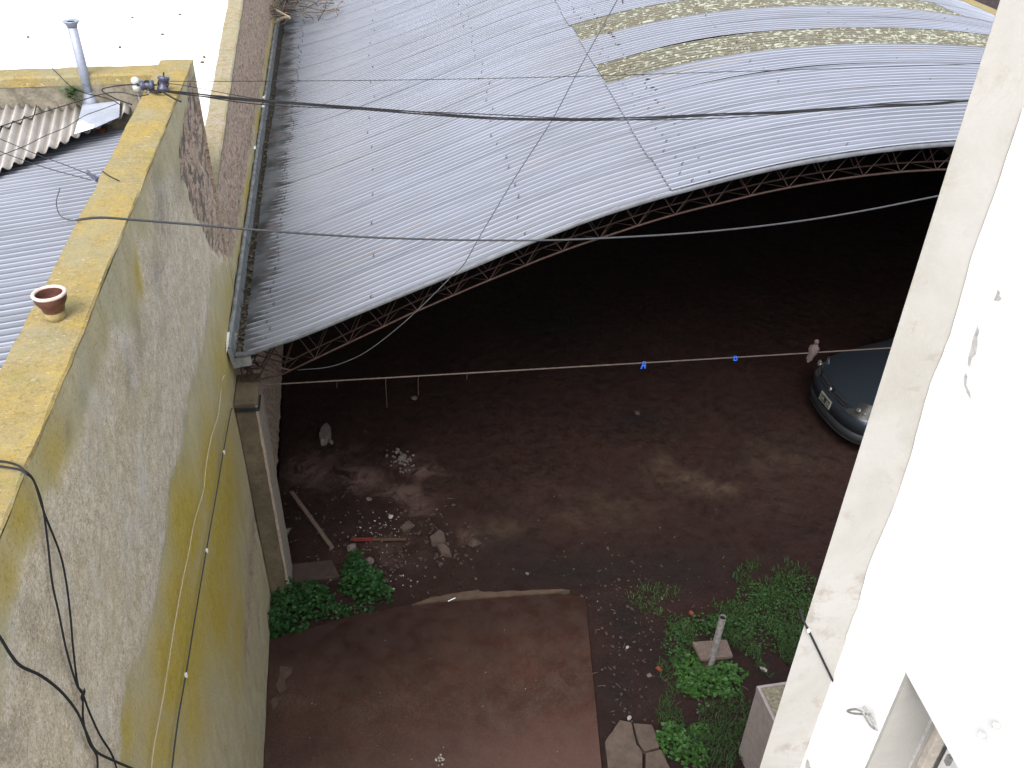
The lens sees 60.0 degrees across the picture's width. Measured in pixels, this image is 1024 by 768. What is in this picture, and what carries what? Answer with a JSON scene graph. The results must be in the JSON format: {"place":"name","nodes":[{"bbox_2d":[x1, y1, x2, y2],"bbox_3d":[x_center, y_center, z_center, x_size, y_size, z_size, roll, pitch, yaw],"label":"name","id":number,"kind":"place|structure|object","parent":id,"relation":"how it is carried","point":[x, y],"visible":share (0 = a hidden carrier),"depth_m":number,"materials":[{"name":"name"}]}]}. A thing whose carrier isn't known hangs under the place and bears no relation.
{"place":"outdoors","nodes":[
{"label":"outdoors","id":0,"kind":"place"},
{"bbox_2d":[96,128,105,132],"bbox_3d":[-3.486,-2.152,7.514,0.076,0.042,0.058,17,38,21],"label":"stone","id":1,"kind":"object","parent":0,"point":[101,130],"visible":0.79,"depth_m":7.50,"materials":[{"name":"brown stone"}]},
{"bbox_2d":[284,430,742,766],"bbox_3d":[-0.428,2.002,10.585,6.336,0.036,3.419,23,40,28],"label":"gravel","id":2,"kind":"structure","parent":0,"point":[475,578],"depth_m":10.44,"materials":[{"name":"grey gravel"}]},
{"bbox_2d":[355,509,690,649],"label":"gravel","id":3,"kind":"structure","parent":0,"point":[417,581],"depth_m":10.78,"materials":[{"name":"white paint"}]},
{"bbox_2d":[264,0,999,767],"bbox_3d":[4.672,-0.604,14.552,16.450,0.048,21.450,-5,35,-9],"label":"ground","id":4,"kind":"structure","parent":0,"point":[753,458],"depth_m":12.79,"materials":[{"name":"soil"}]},
{"bbox_2d":[0,128,124,369],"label":"neighbour roof","id":5,"kind":"structure","parent":4,"relation":"on","point":[36,228],"depth_m":6.21,"materials":[{"name":"grey metal"}]},
{"bbox_2d":[0,103,129,170],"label":"fibre cement roof","id":6,"kind":"structure","parent":5,"relation":"on","point":[23,132],"depth_m":7.20,"materials":[{"name":"grey concrete"}]},
{"bbox_2d":[0,151,90,179],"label":"cable","id":7,"kind":"object","parent":6,"relation":"on","point":[45,167],"visible":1,"depth_m":6.29,"materials":[{"name":"black rubber"}]},
{"bbox_2d":[0,103,118,155],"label":"cable","id":8,"kind":"object","parent":6,"relation":"on","point":[58,130],"visible":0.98,"depth_m":6.82,"materials":[{"name":"black rubber"}]},
{"bbox_2d":[59,83,89,102],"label":"weed","id":9,"kind":"object","parent":6,"relation":"on","point":[70,93],"visible":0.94,"depth_m":7.33,"materials":[{"name":"green plant"}]},
{"bbox_2d":[62,19,119,134],"bbox_3d":[-3.411,-2.485,7.156,0.334,0.760,0.571,-5,35,-9],"label":"vent pipe","id":10,"kind":"object","parent":6,"relation":"on","point":[97,118],"visible":0.94,"depth_m":7.29,"materials":[{"name":"metal"}]},
{"bbox_2d":[0,0,227,125],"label":"white flat roof","id":11,"kind":"structure","parent":4,"relation":"on","point":[107,28],"depth_m":13.71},
{"bbox_2d":[26,13,205,62],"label":"leaf litter","id":12,"kind":"object","parent":11,"relation":"on","point":[132,17],"visible":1,"depth_m":13.37,"materials":[{"name":"brown plant"}]},
{"bbox_2d":[0,59,271,767],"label":"boundary wall","id":13,"kind":"structure","parent":4,"relation":"on","point":[110,388],"depth_m":4.91,"materials":[{"name":"yellow paint"}]},
{"bbox_2d":[30,285,66,322],"bbox_3d":[-2.127,-0.365,4.104,0.152,0.138,0.152,-5,35,-9],"label":"flower pot","id":14,"kind":"object","parent":13,"relation":"on","point":[49,301],"visible":1,"depth_m":4.08,"materials":[{"name":"ceramic"}]},
{"bbox_2d":[0,460,98,767],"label":"cable","id":15,"kind":"object","parent":13,"relation":"attached to","point":[54,594],"visible":0.94,"depth_m":3.39,"materials":[{"name":"black rubber"}]},
{"bbox_2d":[80,688,85,700],"bbox_3d":[-1.721,1.246,3.557,0.004,0.026,0.044,2,35,0],"label":"tie wire","id":16,"kind":"object","parent":15,"relation":"attached to","point":[82,694],"visible":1,"depth_m":3.56,"materials":[{"name":"black metal"}]},
{"bbox_2d":[0,465,116,767],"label":"cable","id":17,"kind":"object","parent":13,"relation":"attached to","point":[68,599],"visible":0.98,"depth_m":3.52,"materials":[{"name":"black rubber"}]},
{"bbox_2d":[56,188,75,220],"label":"cable","id":18,"kind":"object","parent":13,"relation":"attached to","point":[57,208],"visible":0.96,"depth_m":6.03,"materials":[{"name":"black rubber"}]},
{"bbox_2d":[0,635,132,767],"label":"cable","id":19,"kind":"object","parent":13,"relation":"attached to","point":[43,677],"visible":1,"depth_m":3.35,"materials":[{"name":"black rubber"}]},
{"bbox_2d":[0,92,148,126],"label":"cable","id":20,"kind":"object","parent":13,"relation":"attached to","point":[72,103],"visible":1,"depth_m":7.06,"materials":[{"name":"black rubber"}]},
{"bbox_2d":[0,64,165,133],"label":"cross parapet","id":21,"kind":"structure","parent":13,"relation":"on","point":[40,88],"depth_m":7.38,"materials":[{"name":"yellow concrete"}]},
{"bbox_2d":[52,68,119,104],"bbox_3d":[-3.587,-2.398,7.207,0.754,0.214,0.311,18,38,22],"label":"cable","id":22,"kind":"object","parent":21,"relation":"on","point":[84,92],"visible":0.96,"depth_m":7.15,"materials":[{"name":"black rubber"}]},
{"bbox_2d":[86,170,99,181],"bbox_3d":[-2.773,-1.387,5.940,0.044,0.183,0.645,-21,40,-28],"label":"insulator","id":23,"kind":"object","parent":13,"relation":"attached to","point":[94,177],"visible":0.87,"depth_m":6.06,"materials":[{"name":"grey metal"}]},
{"bbox_2d":[1,139,87,173],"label":"cable","id":24,"kind":"object","parent":23,"relation":"attached to","point":[42,156],"visible":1,"depth_m":6.39,"materials":[{"name":"black rubber"}]},
{"bbox_2d":[131,77,140,100],"bbox_3d":[-2.970,-2.337,7.029,0.072,0.195,0.070,-5,35,-9],"label":"pale insulator","id":25,"kind":"object","parent":13,"relation":"attached to","point":[136,88],"visible":0.91,"depth_m":6.99,"materials":[{"name":"ceramic"}]},
{"bbox_2d":[101,83,137,104],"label":"cable","id":26,"kind":"object","parent":25,"relation":"attached to","point":[117,86],"visible":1,"depth_m":7.13,"materials":[{"name":"black rubber"}]},
{"bbox_2d":[137,80,156,93],"bbox_3d":[-2.858,-2.319,6.960,0.150,0.129,0.080,-5,35,-9],"label":"spool insulator","id":27,"kind":"object","parent":13,"relation":"on","point":[147,85],"visible":0.99,"depth_m":6.92,"materials":[{"name":"blue ceramic"}]},
{"bbox_2d":[149,89,165,92],"bbox_3d":[-2.789,-2.293,6.924,0.200,0.039,0.053,19,39,24],"label":"wire knot","id":28,"kind":"object","parent":13,"relation":"on","point":[153,91],"visible":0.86,"depth_m":6.92,"materials":[{"name":"black rubber"}]},
{"bbox_2d":[157,72,169,89],"bbox_3d":[-2.749,-2.365,6.990,0.092,0.173,0.113,22,40,27],"label":"spool insulator","id":29,"kind":"object","parent":13,"relation":"on","point":[160,82],"visible":0.81,"depth_m":6.96,"materials":[{"name":"blue ceramic"}]},
{"bbox_2d":[163,83,279,102],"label":"cable","id":30,"kind":"object","parent":29,"relation":"attached to","point":[220,92],"visible":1,"depth_m":6.93,"materials":[{"name":"black rubber"}]},
{"bbox_2d":[163,63,979,81],"bbox_3d":[3.299,-2.447,6.338,11.987,1.244,1.273,7,35,8],"label":"cable","id":31,"kind":"object","parent":29,"relation":"attached to","point":[562,76],"visible":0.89,"depth_m":7.31,"materials":[{"name":"black rubber"}]},
{"bbox_2d":[159,90,181,102],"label":"cable","id":32,"kind":"object","parent":13,"relation":"attached to","point":[168,95],"visible":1,"depth_m":6.70,"materials":[{"name":"black rubber"}]},
{"bbox_2d":[151,375,224,767],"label":"cable","id":33,"kind":"object","parent":13,"relation":"attached to","point":[181,587],"visible":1,"depth_m":5.42,"materials":[{"name":"beige plastic"}]},
{"bbox_2d":[171,408,232,767],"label":"clipped cable","id":34,"kind":"object","parent":13,"relation":"attached to","point":[186,674],"visible":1,"depth_m":5.85,"materials":[{"name":"black plastic"}]},
{"bbox_2d":[75,195,938,240],"bbox_3d":[3.273,-1.594,6.340,11.655,1.012,0.689,-8,36,-14],"label":"cable","id":35,"kind":"object","parent":13,"relation":"attached to","point":[194,224],"visible":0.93,"depth_m":5.91,"materials":[{"name":"black rubber"}]},
{"bbox_2d":[158,89,959,119],"bbox_3d":[3.406,-2.161,6.823,12.232,0.918,1.226,5,35,5],"label":"cable","id":36,"kind":"object","parent":13,"relation":"attached to","point":[559,117],"visible":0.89,"depth_m":7.57,"materials":[{"name":"black rubber"}]},
{"bbox_2d":[158,91,961,120],"bbox_3d":[3.369,-2.526,6.679,12.152,1.703,1.143,4,35,4],"label":"cable","id":37,"kind":"object","parent":13,"relation":"attached to","point":[576,119],"visible":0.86,"depth_m":7.58,"materials":[{"name":"black rubber"}]},
{"bbox_2d":[158,90,968,119],"bbox_3d":[3.386,-2.413,6.721,12.190,1.450,1.172,4,35,4],"label":"cable","id":38,"kind":"object","parent":13,"relation":"attached to","point":[561,118],"visible":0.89,"depth_m":7.55,"materials":[{"name":"black rubber"}]},
{"bbox_2d":[159,91,967,120],"bbox_3d":[3.389,-2.389,6.732,12.194,1.422,1.176,4,35,4],"label":"cable","id":39,"kind":"object","parent":13,"relation":"attached to","point":[551,120],"visible":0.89,"depth_m":7.54,"materials":[{"name":"black rubber"}]},
{"bbox_2d":[205,0,282,474],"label":"brick wall","id":40,"kind":"structure","parent":4,"relation":"on","point":[231,129],"depth_m":11.21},
{"bbox_2d":[267,576,336,639],"bbox_3d":[-2.313,2.382,9.742,0.749,0.392,0.791,-5,35,-9],"label":"weed clump","id":41,"kind":"object","parent":4,"relation":"on","point":[299,599],"visible":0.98,"depth_m":9.71,"materials":[{"name":"green plant"}]},
{"bbox_2d":[290,491,333,548],"bbox_3d":[-2.478,1.665,10.941,0.050,0.040,1.182,-21,41,-29],"label":"wooden plank","id":42,"kind":"object","parent":4,"relation":"on","point":[312,521],"visible":1,"depth_m":10.90,"materials":[{"name":"brown wood"}]},
{"bbox_2d":[292,560,339,582],"bbox_3d":[-2.281,2.200,10.292,0.559,0.110,0.289,-5,35,-9],"label":"threshold","id":43,"kind":"object","parent":4,"relation":"on","point":[324,570],"visible":0.66,"depth_m":10.24,"materials":[{"name":"grey concrete"}]},
{"bbox_2d":[319,423,331,445],"bbox_3d":[-2.583,0.699,12.301,0.142,0.130,0.367,3,35,2],"label":"cement block","id":44,"kind":"object","parent":4,"relation":"on","point":[325,434],"depth_m":12.22,"materials":[{"name":"grey concrete"}]},
{"bbox_2d":[307,600,371,619],"bbox_3d":[-1.926,2.481,9.790,0.743,0.085,0.313,-5,35,-9],"label":"weed clump","id":45,"kind":"object","parent":4,"relation":"on","point":[346,614],"visible":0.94,"depth_m":9.77,"materials":[{"name":"green plant"}]},
{"bbox_2d":[347,543,355,551],"bbox_3d":[-1.912,1.945,10.565,0.112,0.096,0.125,-5,35,-9],"label":"stone","id":46,"kind":"object","parent":4,"relation":"on","point":[351,547],"visible":0.91,"depth_m":10.53,"materials":[{"name":"grey stone"}]},
{"bbox_2d":[337,548,394,611],"bbox_3d":[-1.667,2.201,10.062,0.856,0.363,0.562,20,39,25],"label":"weed clump","id":47,"kind":"object","parent":4,"relation":"on","point":[363,575],"visible":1,"depth_m":9.99,"materials":[{"name":"green plant"}]},
{"bbox_2d":[365,557,373,564],"bbox_3d":[-1.671,2.082,10.386,0.096,0.082,0.136,24,41,29],"label":"stone","id":48,"kind":"object","parent":4,"relation":"on","point":[370,560],"visible":0.79,"depth_m":10.36,"materials":[{"name":"grey stone"}]},
{"bbox_2d":[353,538,405,540],"bbox_3d":[-1.596,1.871,10.680,0.645,0.036,0.038,-1,35,-3],"label":"painted stick","id":49,"kind":"object","parent":4,"relation":"on","point":[379,539],"visible":1,"depth_m":10.67,"materials":[{"name":"brown wood"}]},
{"bbox_2d":[398,453,406,460],"bbox_3d":[-1.476,0.988,11.971,0.138,0.077,0.094,-18,39,-26],"label":"stone","id":50,"kind":"object","parent":4,"relation":"on","point":[401,457],"visible":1,"depth_m":11.94,"materials":[{"name":"grey stone"}]},
{"bbox_2d":[400,520,413,532],"bbox_3d":[-1.296,1.756,10.905,0.109,0.040,0.168,29,43,33],"label":"cement slab","id":51,"kind":"object","parent":4,"relation":"on","point":[406,526],"depth_m":10.88,"materials":[{"name":"grey concrete"}]},
{"bbox_2d":[264,594,601,767],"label":"concrete slab","id":52,"kind":"structure","parent":4,"relation":"on","point":[369,691],"depth_m":8.96,"materials":[{"name":"brown concrete"}]},
{"bbox_2d":[270,696,279,709],"bbox_3d":[-2.357,3.176,8.797,0.093,0.030,0.148,14,37,17],"label":"cement patch","id":53,"kind":"object","parent":52,"relation":"on","point":[274,702],"visible":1,"depth_m":8.80,"materials":[{"name":"concrete"}]},
{"bbox_2d":[276,666,291,693],"bbox_3d":[-2.325,3.019,9.024,0.130,0.030,0.341,0,35,-1],"label":"cement patch","id":54,"kind":"object","parent":52,"relation":"on","point":[285,672],"visible":1,"depth_m":9.04,"materials":[{"name":"grey concrete"}]},
{"bbox_2d":[311,640,557,765],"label":"crumbs","id":55,"kind":"object","parent":52,"relation":"on","point":[443,759],"visible":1,"depth_m":8.33,"materials":[{"name":"white paint"}]},
{"bbox_2d":[430,529,445,546],"bbox_3d":[-0.903,1.863,10.747,0.180,0.060,0.219,-5,35,-9],"label":"cement slab","id":56,"kind":"object","parent":4,"relation":"on","point":[438,537],"depth_m":10.70,"materials":[{"name":"grey concrete"}]},
{"bbox_2d":[436,544,451,557],"bbox_3d":[-0.802,1.991,10.576,0.113,0.050,0.247,-15,38,-22],"label":"cement slab","id":57,"kind":"object","parent":4,"relation":"on","point":[443,549],"depth_m":10.56,"materials":[{"name":"grey concrete"}]},
{"bbox_2d":[468,537,480,547],"bbox_3d":[-0.457,1.908,10.671,0.152,0.096,0.123,-20,40,-28],"label":"stone","id":58,"kind":"object","parent":4,"relation":"on","point":[473,542],"visible":1,"depth_m":10.64,"materials":[{"name":"grey stone"}]},
{"bbox_2d":[412,589,569,605],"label":"cement kerb","id":59,"kind":"structure","parent":4,"relation":"on","point":[469,595],"depth_m":9.98,"materials":[{"name":"grey concrete"}]},
{"bbox_2d":[306,498,747,747],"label":"twig litter","id":60,"kind":"object","parent":4,"relation":"on","point":[595,631],"visible":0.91,"depth_m":9.97,"materials":[{"name":"brown wood"}]},
{"bbox_2d":[226,0,994,599],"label":"arched shed","id":61,"kind":"structure","parent":4,"relation":"on","point":[364,172],"depth_m":9.83,"materials":[{"name":"metal"}]},
{"bbox_2d":[235,394,260,412],"bbox_3d":[-2.469,0.211,8.456,0.323,0.049,0.161,-38,51,-42],"label":"pillar strap","id":62,"kind":"object","parent":61,"relation":"attached to","point":[247,409],"visible":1,"depth_m":8.40,"materials":[{"name":"grey metal"}]},
{"bbox_2d":[236,35,282,351],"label":"gutter litter","id":63,"kind":"object","parent":61,"relation":"on","point":[243,324],"visible":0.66,"depth_m":9.55,"materials":[{"name":"brown plant"}]},
{"bbox_2d":[269,0,343,27],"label":"dry branches","id":64,"kind":"object","parent":61,"relation":"on","point":[283,5],"visible":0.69,"depth_m":18.27,"materials":[{"name":"brown plant"}]},
{"bbox_2d":[274,10,290,23],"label":"broken branch","id":65,"kind":"object","parent":64,"relation":"on","point":[285,16],"visible":1,"depth_m":17.64,"materials":[{"name":"beige wood"}]},
{"bbox_2d":[299,0,622,369],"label":"cable","id":66,"kind":"object","parent":61,"relation":"attached to","point":[490,217],"visible":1,"depth_m":7.91,"materials":[{"name":"grey rubber"}]},
{"bbox_2d":[608,32,661,109],"bbox_3d":[1.466,-3.769,10.517,0.120,0.034,3.241,-2,35,-5],"label":"dirt clump","id":67,"kind":"object","parent":61,"relation":"on","point":[642,75],"visible":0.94,"depth_m":10.05,"materials":[{"name":"brown soil"}]},
{"bbox_2d":[806,339,819,362],"bbox_3d":[3.154,-0.349,9.300,0.112,0.253,0.114,-5,35,-9],"label":"dove","id":68,"kind":"object","parent":61,"relation":"on","point":[813,349],"visible":1,"depth_m":9.28,"materials":[{"name":"grey"}]},
{"bbox_2d":[605,720,669,767],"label":"broken paving","id":69,"kind":"structure","parent":4,"relation":"on","point":[622,749],"depth_m":8.47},
{"bbox_2d":[660,621,689,671],"bbox_3d":[1.751,2.774,9.493,0.328,0.102,0.695,7,35,8],"label":"weed clump","id":70,"kind":"object","parent":4,"relation":"on","point":[678,651],"visible":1,"depth_m":9.47,"materials":[{"name":"green plant"}]},
{"bbox_2d":[655,720,697,767],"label":"weed clump","id":71,"kind":"object","parent":4,"relation":"on","point":[681,739],"visible":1,"depth_m":8.47,"materials":[{"name":"green plant"}]},
{"bbox_2d":[688,722,708,739],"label":"weed clump","id":72,"kind":"object","parent":4,"relation":"on","point":[694,726],"visible":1,"depth_m":8.63,"materials":[{"name":"green plant"}]},
{"bbox_2d":[691,739,708,767],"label":"weed clump","id":73,"kind":"object","parent":4,"relation":"on","point":[702,749],"visible":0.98,"depth_m":8.39,"materials":[{"name":"green plant"}]},
{"bbox_2d":[673,651,748,704],"bbox_3d":[2.044,2.999,9.140,0.766,0.180,0.656,13,36,16],"label":"weed clump","id":74,"kind":"object","parent":4,"relation":"on","point":[699,674],"visible":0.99,"depth_m":9.09,"materials":[{"name":"green plant"}]},
{"bbox_2d":[692,640,732,665],"bbox_3d":[2.102,2.850,9.348,0.373,0.180,0.224,-3,35,-6],"label":"paving tile","id":75,"kind":"object","parent":4,"relation":"on","point":[703,650],"visible":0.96,"depth_m":9.28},
{"bbox_2d":[705,614,725,672],"bbox_3d":[2.088,2.654,9.097,0.180,0.788,0.176,-5,35,-9],"label":"standpipe","id":76,"kind":"object","parent":4,"relation":"on","point":[717,636],"visible":0.81,"depth_m":9.03,"materials":[{"name":"grey metal"}]},
{"bbox_2d":[677,612,755,639],"bbox_3d":[2.249,2.624,9.708,0.885,0.130,0.389,3,35,3],"label":"weed clump","id":77,"kind":"object","parent":4,"relation":"on","point":[714,620],"visible":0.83,"depth_m":9.70,"materials":[{"name":"green plant"}]},
{"bbox_2d":[739,682,785,767],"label":"wall","id":78,"kind":"structure","parent":4,"relation":"on","point":[763,713],"depth_m":7.95,"materials":[{"name":"grey concrete"}]},
{"bbox_2d":[732,571,817,655],"bbox_3d":[2.926,2.511,9.923,0.906,0.103,1.515,20,39,24],"label":"weed clump","id":79,"kind":"object","parent":4,"relation":"on","point":[804,595],"visible":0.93,"depth_m":9.98,"materials":[{"name":"green plant"}]},
{"bbox_2d":[809,323,898,444],"bbox_3d":[6.267,-0.132,12.674,3.793,1.413,1.972,-5,35,-9],"label":"parked car","id":80,"kind":"object","parent":4,"relation":"on","point":[843,389],"visible":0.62,"depth_m":12.43,"materials":[{"name":"black paint"}]},
{"bbox_2d":[760,0,1023,767],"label":"white building","id":81,"kind":"structure","parent":4,"relation":"on","point":[914,621],"depth_m":2.06,"materials":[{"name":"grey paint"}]},
{"bbox_2d":[799,609,832,681],"bbox_3d":[0.916,0.801,2.651,0.169,0.313,0.042,5,35,5],"label":"wall cable","id":82,"kind":"object","parent":81,"relation":"attached to","point":[815,644],"depth_m":2.63,"materials":[{"name":"black plastic"}]},
{"bbox_2d":[846,705,877,730],"bbox_3d":[0.988,0.939,2.501,0.025,0.085,0.104,-19,40,-27],"label":"wall hook","id":83,"kind":"object","parent":81,"relation":"attached to","point":[869,714],"depth_m":2.48,"materials":[{"name":"paint"}]},
{"bbox_2d":[979,721,999,737],"bbox_3d":[1.051,0.762,1.954,0.027,0.092,0.042,-5,35,-9],"label":"wire fixing","id":84,"kind":"object","parent":81,"relation":"attached to","point":[995,724],"visible":1,"depth_m":1.94,"materials":[{"name":"paint"}]},
{"bbox_2d":[937,0,996,155],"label":"boundary wall","id":85,"kind":"structure","parent":4,"relation":"on","point":[948,150],"depth_m":21.07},
{"bbox_2d":[625,555,810,767],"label":"grass","id":86,"kind":"structure","parent":0,"point":[757,651],"depth_m":9.51,"materials":[{"name":"green plant"}]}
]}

